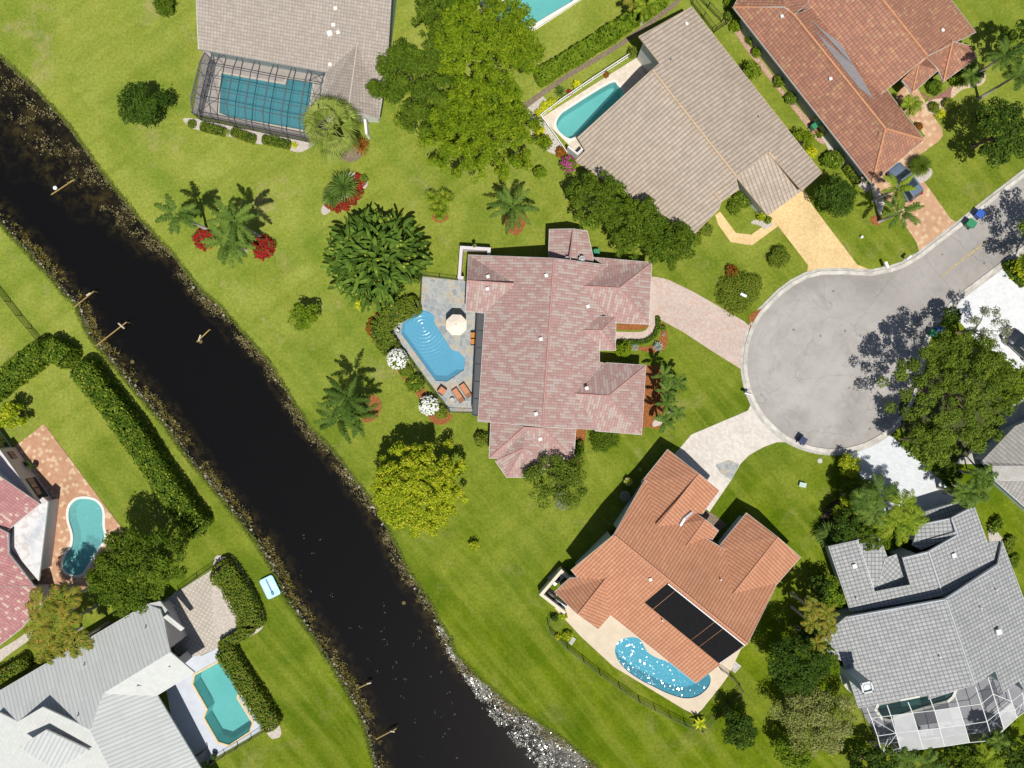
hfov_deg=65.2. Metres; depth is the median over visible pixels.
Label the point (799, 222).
driveway
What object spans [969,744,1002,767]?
palm tree
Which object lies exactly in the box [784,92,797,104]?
wall shrub
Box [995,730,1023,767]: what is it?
leafy tree
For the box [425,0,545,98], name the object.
shade tree
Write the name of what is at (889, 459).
driveway
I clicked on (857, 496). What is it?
palm tree
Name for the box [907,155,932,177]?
ornamental grass
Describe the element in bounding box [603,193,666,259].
hedgerow tree
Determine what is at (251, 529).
bank rocks
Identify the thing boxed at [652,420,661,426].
gravel bed
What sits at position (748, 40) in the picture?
wall shrub
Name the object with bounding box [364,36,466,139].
shade tree
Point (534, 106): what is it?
gravel bed
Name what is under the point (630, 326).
mulch bed
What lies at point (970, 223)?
wheeled bin
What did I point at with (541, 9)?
swimming pool
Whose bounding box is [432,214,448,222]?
mulch bed
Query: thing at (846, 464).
leafy bush
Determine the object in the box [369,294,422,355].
hedge
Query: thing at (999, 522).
shrub
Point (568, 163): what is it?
flowering shrub
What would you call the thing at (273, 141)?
hedge
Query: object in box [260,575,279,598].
pedal boat
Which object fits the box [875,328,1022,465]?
oak tree
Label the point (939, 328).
wheeled bin
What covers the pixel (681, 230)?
hedgerow tree
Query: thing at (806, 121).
gravel bed
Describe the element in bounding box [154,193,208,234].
palm tree
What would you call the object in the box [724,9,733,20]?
wall shrub
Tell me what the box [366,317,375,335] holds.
shrub
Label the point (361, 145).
ti plant
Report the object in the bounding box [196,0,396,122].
house
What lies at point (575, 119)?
swimming pool
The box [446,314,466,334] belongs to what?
patio umbrella
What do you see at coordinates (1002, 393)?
shade tree
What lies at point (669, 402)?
palm tree
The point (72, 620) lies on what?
palm tree
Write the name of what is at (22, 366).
hedge
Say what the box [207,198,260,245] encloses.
palm tree
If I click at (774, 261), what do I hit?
topiary
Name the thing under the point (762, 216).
garden shrub
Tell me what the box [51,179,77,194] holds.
wooden stake
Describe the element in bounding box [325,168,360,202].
cycad
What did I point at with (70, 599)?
palm tree
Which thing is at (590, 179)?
hedgerow tree
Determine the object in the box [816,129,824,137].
shrub
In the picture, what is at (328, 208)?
red border plant
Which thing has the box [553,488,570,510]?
bare bush
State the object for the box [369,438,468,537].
mango tree
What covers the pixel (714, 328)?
driveway
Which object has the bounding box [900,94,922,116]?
palm tree
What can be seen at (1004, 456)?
house
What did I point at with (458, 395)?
sun lounger
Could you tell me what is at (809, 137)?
leafy bush
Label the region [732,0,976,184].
house
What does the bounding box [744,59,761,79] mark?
leafy bush
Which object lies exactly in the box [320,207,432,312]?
paddle leaf thicket
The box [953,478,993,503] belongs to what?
palm tree
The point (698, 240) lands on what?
garden shrub
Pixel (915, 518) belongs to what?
palm tree
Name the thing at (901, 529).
palm tree
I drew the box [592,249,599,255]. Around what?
wheeled bin
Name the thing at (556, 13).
coping wall
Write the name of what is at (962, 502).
palm tree
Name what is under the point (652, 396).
mulch bed
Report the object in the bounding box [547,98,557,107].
yellow shrub
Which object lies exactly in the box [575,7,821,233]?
house
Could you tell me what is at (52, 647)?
palm tree
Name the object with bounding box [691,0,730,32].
fence
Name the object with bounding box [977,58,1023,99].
palm tree
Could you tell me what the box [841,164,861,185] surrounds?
hedge
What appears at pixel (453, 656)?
rocks
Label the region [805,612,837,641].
palm tree
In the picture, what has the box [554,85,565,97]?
bromeliad
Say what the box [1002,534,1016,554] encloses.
shrub
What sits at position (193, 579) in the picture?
pool fence
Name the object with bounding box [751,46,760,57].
wall shrub
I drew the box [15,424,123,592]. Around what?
pool deck
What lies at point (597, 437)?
shrub
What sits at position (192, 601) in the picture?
patio
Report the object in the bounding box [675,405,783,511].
driveway
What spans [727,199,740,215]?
garden shrub
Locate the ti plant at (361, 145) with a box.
[352,135,370,155]
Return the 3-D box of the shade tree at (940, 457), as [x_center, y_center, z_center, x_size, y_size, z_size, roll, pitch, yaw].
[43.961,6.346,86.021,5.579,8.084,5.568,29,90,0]
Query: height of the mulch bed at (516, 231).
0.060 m
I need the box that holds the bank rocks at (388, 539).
[20,77,590,766]
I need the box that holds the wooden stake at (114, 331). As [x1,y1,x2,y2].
[95,322,134,345]
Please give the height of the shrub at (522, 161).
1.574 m
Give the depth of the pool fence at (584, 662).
89.23 m
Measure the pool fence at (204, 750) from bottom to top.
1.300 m
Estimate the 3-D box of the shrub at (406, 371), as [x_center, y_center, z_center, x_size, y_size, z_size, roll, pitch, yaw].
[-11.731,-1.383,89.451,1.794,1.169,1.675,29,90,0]
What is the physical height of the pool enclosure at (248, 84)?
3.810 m
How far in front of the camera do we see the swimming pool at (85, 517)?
90.10 m
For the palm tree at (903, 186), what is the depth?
84.03 m
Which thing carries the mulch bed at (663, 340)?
on the lawn at (220, 392)
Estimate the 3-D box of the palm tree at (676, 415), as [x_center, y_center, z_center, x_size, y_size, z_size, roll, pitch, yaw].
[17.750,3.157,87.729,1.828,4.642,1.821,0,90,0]
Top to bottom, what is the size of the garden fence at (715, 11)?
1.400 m
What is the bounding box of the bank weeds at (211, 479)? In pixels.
[1,208,383,766]
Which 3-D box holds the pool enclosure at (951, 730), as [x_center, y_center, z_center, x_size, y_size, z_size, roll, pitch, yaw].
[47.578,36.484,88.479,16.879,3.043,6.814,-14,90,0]
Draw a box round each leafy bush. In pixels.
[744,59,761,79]
[792,128,815,149]
[814,573,845,609]
[828,654,842,672]
[831,496,857,523]
[837,453,861,477]
[883,535,893,553]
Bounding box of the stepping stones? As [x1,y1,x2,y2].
[716,460,738,479]
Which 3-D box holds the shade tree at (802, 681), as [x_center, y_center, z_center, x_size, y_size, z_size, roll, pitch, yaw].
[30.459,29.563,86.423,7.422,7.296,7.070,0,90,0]
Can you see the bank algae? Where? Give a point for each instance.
(213, 478)
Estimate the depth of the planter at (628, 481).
89.23 m
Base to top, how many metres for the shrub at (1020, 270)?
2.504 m
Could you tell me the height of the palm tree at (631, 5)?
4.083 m
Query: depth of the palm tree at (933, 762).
86.65 m
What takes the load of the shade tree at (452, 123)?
on the lawn at (220, 392)
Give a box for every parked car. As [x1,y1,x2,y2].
[886,162,922,202]
[1001,327,1023,361]
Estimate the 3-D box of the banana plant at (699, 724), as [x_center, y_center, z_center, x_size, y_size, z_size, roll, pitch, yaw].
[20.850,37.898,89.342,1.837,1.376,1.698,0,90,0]
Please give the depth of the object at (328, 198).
88.75 m
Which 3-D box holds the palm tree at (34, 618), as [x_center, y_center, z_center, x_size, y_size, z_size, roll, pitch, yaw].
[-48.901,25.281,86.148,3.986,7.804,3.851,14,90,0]
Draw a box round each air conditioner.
[545,589,556,599]
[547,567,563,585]
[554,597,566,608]
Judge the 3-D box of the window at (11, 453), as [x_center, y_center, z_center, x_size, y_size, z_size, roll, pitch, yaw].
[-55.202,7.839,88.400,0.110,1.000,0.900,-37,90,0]
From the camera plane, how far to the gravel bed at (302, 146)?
89.96 m
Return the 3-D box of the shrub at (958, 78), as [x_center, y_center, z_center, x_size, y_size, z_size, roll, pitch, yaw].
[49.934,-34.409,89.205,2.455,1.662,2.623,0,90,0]
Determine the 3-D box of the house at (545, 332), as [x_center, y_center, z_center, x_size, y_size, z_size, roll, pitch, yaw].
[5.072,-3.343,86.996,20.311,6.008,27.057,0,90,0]
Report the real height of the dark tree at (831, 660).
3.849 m
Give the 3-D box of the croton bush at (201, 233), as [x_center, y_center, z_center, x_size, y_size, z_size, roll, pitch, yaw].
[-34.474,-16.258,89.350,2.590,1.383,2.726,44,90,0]
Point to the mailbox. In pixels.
(886, 265)
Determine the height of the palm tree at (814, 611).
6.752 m
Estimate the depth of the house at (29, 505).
87.00 m
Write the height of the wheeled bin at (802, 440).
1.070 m
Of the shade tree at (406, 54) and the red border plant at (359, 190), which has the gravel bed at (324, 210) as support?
the red border plant at (359, 190)
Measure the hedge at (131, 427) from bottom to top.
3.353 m
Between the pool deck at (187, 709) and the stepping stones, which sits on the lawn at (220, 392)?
the pool deck at (187, 709)
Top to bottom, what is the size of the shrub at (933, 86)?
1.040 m
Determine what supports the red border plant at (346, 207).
on the gravel bed at (324, 210)
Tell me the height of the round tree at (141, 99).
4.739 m
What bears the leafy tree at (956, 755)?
on the lawn at (220, 392)
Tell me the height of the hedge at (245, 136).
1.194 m
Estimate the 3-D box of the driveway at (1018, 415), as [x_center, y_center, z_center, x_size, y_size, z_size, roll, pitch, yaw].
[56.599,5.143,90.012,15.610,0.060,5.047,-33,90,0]
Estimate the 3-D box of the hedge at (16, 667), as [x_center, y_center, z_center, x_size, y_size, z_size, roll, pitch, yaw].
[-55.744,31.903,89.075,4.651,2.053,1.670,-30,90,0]
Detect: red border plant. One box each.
[324,203,333,210]
[330,201,341,213]
[340,197,351,211]
[347,195,357,205]
[352,187,364,199]
[354,178,364,188]
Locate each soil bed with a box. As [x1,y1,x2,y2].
[341,145,362,161]
[516,0,679,113]
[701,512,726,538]
[821,499,895,540]
[899,373,1003,459]
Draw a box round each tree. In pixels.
[0,401,28,427]
[23,607,77,641]
[24,584,79,616]
[26,626,82,664]
[43,604,98,643]
[48,582,90,618]
[59,621,109,658]
[84,526,188,618]
[116,79,173,128]
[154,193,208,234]
[200,219,255,268]
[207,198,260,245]
[287,302,319,331]
[313,392,362,443]
[321,377,370,422]
[337,400,378,437]
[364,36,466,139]
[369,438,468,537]
[410,0,477,44]
[416,78,553,183]
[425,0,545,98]
[468,541,479,550]
[486,185,539,234]
[521,454,587,511]
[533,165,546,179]
[564,169,628,235]
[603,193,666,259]
[623,0,646,12]
[633,0,659,25]
[648,218,696,271]
[651,362,674,387]
[653,407,675,432]
[654,393,678,415]
[655,377,679,401]
[669,405,685,421]
[671,374,687,391]
[721,707,759,750]
[765,629,833,696]
[767,685,857,757]
[773,730,812,767]
[789,591,821,617]
[790,605,822,633]
[794,625,826,653]
[795,622,815,642]
[804,596,839,624]
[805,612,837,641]
[807,573,835,602]
[807,641,838,669]
[812,171,858,218]
[830,508,861,542]
[839,477,878,508]
[841,485,876,514]
[850,744,898,767]
[853,518,888,550]
[855,495,891,528]
[857,473,899,511]
[872,173,916,206]
[873,503,912,545]
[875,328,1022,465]
[877,191,924,229]
[881,488,919,518]
[887,506,929,536]
[893,746,920,767]
[898,416,956,472]
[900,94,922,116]
[910,747,948,767]
[934,461,963,486]
[936,478,979,507]
[937,744,984,767]
[938,306,961,326]
[943,491,981,509]
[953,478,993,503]
[957,306,1013,353]
[957,463,998,489]
[958,62,984,86]
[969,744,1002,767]
[970,96,1023,170]
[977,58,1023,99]
[980,35,1023,72]
[980,728,1009,753]
[982,358,1023,403]
[992,19,1023,68]
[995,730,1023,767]
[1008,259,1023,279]
[1016,219,1023,266]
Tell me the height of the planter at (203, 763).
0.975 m
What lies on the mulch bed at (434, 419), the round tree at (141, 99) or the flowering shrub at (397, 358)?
the flowering shrub at (397, 358)
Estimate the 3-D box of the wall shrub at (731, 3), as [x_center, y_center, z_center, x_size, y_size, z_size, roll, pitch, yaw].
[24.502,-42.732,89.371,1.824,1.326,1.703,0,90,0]
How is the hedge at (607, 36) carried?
on the lawn at (220, 392)
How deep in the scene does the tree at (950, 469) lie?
87.55 m
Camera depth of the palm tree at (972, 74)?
87.20 m
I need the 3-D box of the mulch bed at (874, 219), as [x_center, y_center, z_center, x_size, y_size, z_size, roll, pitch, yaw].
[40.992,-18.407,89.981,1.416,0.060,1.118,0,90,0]
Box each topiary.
[628,46,636,58]
[659,325,665,331]
[767,245,790,269]
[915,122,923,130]
[928,101,939,113]
[942,97,953,108]
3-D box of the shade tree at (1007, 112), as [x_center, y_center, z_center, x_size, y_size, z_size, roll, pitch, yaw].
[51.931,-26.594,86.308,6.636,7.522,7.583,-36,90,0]
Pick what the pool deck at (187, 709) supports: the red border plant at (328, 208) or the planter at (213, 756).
the planter at (213, 756)
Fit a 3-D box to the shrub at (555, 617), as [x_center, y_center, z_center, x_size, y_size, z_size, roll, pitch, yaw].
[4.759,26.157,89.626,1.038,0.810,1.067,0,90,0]
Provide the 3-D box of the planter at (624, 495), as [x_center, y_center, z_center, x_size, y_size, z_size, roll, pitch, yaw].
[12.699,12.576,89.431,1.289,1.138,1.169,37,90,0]
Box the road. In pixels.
[747,178,1023,448]
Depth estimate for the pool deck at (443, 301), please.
89.94 m
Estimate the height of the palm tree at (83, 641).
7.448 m
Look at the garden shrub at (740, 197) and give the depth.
89.12 m
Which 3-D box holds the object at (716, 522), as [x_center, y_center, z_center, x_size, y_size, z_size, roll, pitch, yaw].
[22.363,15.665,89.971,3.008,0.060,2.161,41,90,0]
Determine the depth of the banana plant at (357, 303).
89.04 m
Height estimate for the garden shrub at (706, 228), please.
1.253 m
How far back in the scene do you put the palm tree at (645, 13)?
85.69 m
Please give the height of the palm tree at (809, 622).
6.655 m
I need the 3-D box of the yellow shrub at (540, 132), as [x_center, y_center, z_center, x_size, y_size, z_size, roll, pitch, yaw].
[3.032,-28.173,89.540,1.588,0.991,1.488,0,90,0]
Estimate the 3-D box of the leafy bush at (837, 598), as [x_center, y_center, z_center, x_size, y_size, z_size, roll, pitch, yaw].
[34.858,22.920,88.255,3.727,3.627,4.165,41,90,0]
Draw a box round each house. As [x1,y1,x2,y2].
[0,431,58,644]
[0,600,201,767]
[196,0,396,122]
[465,229,651,477]
[554,449,800,682]
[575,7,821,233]
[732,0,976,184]
[820,500,1023,707]
[954,419,1023,510]
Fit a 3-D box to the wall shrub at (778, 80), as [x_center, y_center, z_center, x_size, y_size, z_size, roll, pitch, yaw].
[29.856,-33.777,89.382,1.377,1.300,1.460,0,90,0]
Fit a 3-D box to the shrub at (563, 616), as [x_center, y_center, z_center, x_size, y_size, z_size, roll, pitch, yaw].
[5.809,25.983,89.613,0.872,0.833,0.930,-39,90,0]
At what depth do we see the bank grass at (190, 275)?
89.99 m
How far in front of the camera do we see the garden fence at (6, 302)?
89.36 m
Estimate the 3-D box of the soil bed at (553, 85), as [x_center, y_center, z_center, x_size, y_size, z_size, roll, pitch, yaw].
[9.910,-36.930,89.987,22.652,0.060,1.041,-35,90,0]
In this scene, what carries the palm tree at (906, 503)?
on the lawn at (220, 392)
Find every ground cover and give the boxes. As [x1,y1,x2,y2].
[714,268,761,316]
[745,272,762,292]
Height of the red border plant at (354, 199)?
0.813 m
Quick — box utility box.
[798,482,806,487]
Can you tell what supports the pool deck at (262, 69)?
on the lawn at (220, 392)
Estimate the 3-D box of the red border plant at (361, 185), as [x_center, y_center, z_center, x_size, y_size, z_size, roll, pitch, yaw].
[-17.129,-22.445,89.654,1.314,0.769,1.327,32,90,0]
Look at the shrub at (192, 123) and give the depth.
89.46 m
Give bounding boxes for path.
[616,315,655,339]
[822,136,869,192]
[869,183,884,215]
[919,85,952,100]
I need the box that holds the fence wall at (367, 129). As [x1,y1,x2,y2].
[364,119,370,138]
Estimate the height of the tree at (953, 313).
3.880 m
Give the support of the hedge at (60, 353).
on the lawn at (220, 392)
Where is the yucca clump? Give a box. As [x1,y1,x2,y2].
[424,188,453,222]
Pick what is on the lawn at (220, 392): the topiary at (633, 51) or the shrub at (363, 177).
the topiary at (633, 51)
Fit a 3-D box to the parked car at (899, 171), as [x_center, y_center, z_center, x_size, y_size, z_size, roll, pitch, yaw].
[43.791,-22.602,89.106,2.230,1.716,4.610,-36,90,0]
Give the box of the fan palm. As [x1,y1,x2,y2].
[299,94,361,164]
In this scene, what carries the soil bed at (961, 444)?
on the lawn at (220, 392)
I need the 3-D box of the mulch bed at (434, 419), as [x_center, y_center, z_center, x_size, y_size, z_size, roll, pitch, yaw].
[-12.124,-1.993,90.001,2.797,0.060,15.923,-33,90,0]
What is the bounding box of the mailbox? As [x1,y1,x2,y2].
[882,261,889,268]
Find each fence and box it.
[0,291,38,339]
[173,563,216,593]
[195,731,261,766]
[386,274,468,412]
[547,616,743,732]
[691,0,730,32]
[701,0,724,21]
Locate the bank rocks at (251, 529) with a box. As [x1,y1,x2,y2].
[2,220,379,767]
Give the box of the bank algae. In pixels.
[0,214,387,766]
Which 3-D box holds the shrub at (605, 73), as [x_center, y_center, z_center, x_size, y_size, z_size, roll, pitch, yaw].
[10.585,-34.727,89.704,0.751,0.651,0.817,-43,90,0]
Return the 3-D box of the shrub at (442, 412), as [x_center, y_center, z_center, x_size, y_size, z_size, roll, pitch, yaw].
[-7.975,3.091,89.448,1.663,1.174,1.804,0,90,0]
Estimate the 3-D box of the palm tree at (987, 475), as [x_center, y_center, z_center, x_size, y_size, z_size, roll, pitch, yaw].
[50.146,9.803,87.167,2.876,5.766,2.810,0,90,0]
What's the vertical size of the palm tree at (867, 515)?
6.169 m
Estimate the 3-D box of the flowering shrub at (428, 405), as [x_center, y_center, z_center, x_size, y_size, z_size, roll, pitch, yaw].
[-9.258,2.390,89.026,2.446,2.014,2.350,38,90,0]
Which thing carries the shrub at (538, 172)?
on the lawn at (220, 392)
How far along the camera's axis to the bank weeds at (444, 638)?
90.25 m
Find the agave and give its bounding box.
[652,341,662,351]
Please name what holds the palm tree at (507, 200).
on the lawn at (220, 392)
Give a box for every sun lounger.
[451,387,464,402]
[459,382,471,398]
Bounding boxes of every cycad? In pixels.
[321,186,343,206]
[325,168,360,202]
[813,521,841,548]
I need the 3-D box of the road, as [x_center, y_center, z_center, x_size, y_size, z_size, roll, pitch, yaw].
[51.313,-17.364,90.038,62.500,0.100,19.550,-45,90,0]
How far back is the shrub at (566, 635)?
89.42 m
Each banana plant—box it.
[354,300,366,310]
[691,717,706,731]
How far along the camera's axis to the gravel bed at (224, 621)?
89.94 m
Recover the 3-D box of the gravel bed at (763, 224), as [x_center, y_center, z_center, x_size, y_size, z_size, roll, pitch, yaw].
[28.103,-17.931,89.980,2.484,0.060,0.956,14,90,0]
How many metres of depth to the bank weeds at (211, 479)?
90.29 m
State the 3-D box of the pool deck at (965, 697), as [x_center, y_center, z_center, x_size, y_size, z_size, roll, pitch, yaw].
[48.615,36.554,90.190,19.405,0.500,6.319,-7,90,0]
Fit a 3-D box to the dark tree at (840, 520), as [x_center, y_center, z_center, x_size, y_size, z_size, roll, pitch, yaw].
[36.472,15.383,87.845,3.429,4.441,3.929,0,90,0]
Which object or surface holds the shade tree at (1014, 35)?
on the lawn at (220, 392)
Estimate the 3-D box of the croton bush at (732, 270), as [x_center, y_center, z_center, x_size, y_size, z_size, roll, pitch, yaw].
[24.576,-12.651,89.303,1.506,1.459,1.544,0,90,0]
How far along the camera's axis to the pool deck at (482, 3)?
89.94 m
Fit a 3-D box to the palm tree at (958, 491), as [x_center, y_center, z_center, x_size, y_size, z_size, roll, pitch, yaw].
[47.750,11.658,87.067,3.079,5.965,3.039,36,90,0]
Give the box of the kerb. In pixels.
[743,173,1023,452]
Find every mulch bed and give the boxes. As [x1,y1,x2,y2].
[359,395,380,422]
[370,303,451,424]
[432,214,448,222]
[504,212,527,234]
[574,429,585,463]
[616,324,647,329]
[623,323,667,352]
[642,365,663,431]
[749,308,762,321]
[870,215,882,224]
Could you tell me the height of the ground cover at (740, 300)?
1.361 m
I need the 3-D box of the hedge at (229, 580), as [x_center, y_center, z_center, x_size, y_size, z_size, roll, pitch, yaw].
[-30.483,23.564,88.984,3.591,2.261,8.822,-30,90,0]
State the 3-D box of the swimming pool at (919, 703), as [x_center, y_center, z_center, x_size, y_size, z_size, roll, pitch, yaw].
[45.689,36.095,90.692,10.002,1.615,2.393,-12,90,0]
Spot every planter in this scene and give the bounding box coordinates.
[29,463,37,468]
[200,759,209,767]
[211,752,216,759]
[620,491,629,500]
[624,477,632,485]
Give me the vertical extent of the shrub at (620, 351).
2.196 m
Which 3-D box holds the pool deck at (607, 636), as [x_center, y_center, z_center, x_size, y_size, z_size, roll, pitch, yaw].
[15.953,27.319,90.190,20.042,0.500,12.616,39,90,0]
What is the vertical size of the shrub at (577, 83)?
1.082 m
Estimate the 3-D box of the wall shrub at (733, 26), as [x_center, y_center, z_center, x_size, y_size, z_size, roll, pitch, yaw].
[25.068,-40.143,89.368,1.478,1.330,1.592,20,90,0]
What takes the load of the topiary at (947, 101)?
on the gravel bed at (938, 101)
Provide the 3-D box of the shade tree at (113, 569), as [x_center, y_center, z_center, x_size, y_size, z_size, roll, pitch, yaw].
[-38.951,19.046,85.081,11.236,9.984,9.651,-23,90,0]
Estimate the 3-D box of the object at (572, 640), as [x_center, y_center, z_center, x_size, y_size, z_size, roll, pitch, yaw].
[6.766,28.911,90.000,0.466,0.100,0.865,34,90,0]
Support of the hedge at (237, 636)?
on the gravel bed at (224, 621)
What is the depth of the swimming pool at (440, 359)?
91.50 m
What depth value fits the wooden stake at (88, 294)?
89.74 m
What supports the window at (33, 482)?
in the house at (29, 505)
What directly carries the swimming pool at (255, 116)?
in the pool deck at (262, 69)
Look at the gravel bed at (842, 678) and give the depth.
89.95 m
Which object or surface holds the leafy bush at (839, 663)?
on the lawn at (220, 392)
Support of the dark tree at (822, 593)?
on the lawn at (220, 392)
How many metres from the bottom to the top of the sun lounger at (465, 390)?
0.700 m
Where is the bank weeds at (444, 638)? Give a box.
[0,62,593,767]
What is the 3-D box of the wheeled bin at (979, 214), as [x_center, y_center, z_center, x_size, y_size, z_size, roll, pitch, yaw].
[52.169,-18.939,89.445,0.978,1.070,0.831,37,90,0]
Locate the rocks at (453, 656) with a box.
[436,625,595,767]
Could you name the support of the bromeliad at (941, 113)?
on the lawn at (220, 392)
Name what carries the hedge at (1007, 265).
on the lawn at (220, 392)
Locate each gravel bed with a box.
[0,631,32,661]
[183,118,312,151]
[212,555,280,738]
[321,172,367,214]
[527,96,563,154]
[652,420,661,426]
[734,31,823,143]
[751,220,772,228]
[840,673,849,691]
[909,163,931,182]
[924,98,948,114]
[951,68,985,97]
[988,524,1002,541]
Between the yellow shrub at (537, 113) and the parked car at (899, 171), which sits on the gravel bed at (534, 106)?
the yellow shrub at (537, 113)
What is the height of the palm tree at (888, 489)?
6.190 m
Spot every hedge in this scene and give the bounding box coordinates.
[0,337,50,401]
[0,653,34,684]
[39,336,83,369]
[70,358,214,536]
[199,121,226,137]
[209,555,267,630]
[215,644,283,732]
[217,625,255,651]
[230,127,256,144]
[261,134,291,149]
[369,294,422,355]
[534,0,668,87]
[619,316,660,344]
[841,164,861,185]
[1002,259,1023,287]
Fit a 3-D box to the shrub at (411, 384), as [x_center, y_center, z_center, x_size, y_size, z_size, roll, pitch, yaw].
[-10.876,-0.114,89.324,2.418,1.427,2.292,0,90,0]
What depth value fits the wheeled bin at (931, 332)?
88.91 m
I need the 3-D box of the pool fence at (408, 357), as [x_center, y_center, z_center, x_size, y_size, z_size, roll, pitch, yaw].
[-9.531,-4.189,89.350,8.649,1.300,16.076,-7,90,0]
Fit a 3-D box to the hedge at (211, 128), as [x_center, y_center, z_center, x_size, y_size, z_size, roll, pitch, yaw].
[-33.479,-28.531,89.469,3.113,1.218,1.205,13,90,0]
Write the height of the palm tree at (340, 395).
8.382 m
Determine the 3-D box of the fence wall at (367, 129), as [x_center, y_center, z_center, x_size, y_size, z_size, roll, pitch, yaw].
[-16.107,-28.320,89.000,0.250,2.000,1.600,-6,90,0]
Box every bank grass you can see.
[0,53,601,767]
[0,222,376,767]
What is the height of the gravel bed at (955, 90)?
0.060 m
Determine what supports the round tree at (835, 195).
on the lawn at (220, 392)
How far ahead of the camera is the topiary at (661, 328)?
89.52 m
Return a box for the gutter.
[740,169,1023,454]
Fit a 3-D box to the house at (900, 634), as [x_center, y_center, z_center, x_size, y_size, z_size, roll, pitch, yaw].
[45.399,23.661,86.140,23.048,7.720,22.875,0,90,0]
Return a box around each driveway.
[650,277,747,368]
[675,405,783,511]
[715,190,866,271]
[850,435,953,517]
[872,85,954,249]
[953,269,1023,376]
[955,398,1023,463]
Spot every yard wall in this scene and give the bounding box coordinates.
[458,246,490,280]
[539,566,570,613]
[567,146,582,158]
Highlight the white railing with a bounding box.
[540,54,629,151]
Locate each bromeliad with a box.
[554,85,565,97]
[936,108,946,116]
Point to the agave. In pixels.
(657, 346)
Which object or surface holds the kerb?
on the road
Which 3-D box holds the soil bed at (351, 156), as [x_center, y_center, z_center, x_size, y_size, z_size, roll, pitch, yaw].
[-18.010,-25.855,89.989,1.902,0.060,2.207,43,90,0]
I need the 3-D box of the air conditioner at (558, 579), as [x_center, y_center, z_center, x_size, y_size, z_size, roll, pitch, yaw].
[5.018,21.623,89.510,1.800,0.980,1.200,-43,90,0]
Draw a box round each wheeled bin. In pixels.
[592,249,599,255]
[796,436,807,445]
[808,122,817,131]
[928,329,937,336]
[935,326,944,332]
[964,218,976,229]
[973,208,985,219]
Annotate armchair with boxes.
[437,386,446,395]
[471,332,475,338]
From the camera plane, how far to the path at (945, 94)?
89.97 m
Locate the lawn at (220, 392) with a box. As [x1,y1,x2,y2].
[0,0,1023,767]
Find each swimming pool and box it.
[60,496,106,577]
[191,661,253,746]
[218,71,314,131]
[401,310,464,380]
[497,0,572,26]
[554,79,625,140]
[615,637,710,697]
[874,690,957,721]
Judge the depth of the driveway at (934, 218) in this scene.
89.98 m
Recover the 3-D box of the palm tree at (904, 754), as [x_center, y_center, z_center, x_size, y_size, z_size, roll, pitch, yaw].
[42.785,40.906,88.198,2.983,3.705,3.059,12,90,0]
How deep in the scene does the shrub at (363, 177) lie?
89.55 m
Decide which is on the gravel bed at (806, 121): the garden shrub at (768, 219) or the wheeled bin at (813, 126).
the wheeled bin at (813, 126)
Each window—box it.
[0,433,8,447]
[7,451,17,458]
[26,477,48,497]
[813,116,826,133]
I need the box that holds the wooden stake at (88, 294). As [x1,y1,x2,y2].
[74,291,100,307]
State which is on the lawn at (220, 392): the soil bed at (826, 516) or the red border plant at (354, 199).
the soil bed at (826, 516)
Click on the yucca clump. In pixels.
(440, 199)
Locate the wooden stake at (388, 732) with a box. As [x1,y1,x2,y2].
[376,721,398,739]
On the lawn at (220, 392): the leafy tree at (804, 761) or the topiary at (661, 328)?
the leafy tree at (804, 761)
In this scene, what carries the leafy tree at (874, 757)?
on the lawn at (220, 392)
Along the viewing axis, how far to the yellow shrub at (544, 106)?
89.36 m
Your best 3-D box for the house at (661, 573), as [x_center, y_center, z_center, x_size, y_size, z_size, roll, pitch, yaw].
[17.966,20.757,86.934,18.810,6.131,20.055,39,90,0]
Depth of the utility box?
89.60 m
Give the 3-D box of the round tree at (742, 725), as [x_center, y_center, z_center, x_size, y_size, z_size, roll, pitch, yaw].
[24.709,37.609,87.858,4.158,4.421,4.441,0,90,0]
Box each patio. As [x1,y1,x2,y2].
[163,570,217,655]
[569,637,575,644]
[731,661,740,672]
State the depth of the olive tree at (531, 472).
84.96 m
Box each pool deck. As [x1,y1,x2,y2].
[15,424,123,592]
[166,647,261,762]
[193,51,334,138]
[391,277,476,411]
[480,0,580,30]
[543,58,647,152]
[555,602,740,714]
[860,676,1023,743]
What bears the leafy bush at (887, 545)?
on the soil bed at (826, 516)
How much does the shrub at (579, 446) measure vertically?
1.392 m
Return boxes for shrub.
[152,0,176,18]
[186,119,196,128]
[359,174,368,183]
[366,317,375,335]
[386,347,408,370]
[398,364,413,378]
[404,373,424,392]
[418,395,439,416]
[435,404,447,419]
[473,432,487,447]
[515,154,527,168]
[532,127,544,136]
[534,109,542,117]
[538,101,549,112]
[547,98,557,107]
[550,612,558,622]
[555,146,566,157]
[559,155,576,172]
[559,613,567,619]
[562,630,573,640]
[571,79,582,89]
[575,439,584,456]
[588,430,619,453]
[603,71,608,77]
[614,340,631,358]
[689,231,701,247]
[699,221,713,236]
[724,0,735,8]
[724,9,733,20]
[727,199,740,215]
[729,18,741,31]
[732,190,751,208]
[745,37,752,45]
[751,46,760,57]
[756,212,766,220]
[764,216,772,223]
[773,76,784,87]
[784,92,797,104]
[805,146,817,158]
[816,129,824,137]
[819,150,844,169]
[926,77,943,95]
[949,70,968,87]
[988,516,1003,534]
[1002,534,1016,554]
[1009,552,1020,569]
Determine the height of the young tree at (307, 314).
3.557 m
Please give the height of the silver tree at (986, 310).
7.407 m
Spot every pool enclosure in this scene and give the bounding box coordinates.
[190,52,324,144]
[867,678,1023,752]
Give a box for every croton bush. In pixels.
[190,228,214,251]
[252,234,276,261]
[725,264,737,276]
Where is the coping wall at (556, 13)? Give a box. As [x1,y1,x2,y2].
[532,0,579,30]

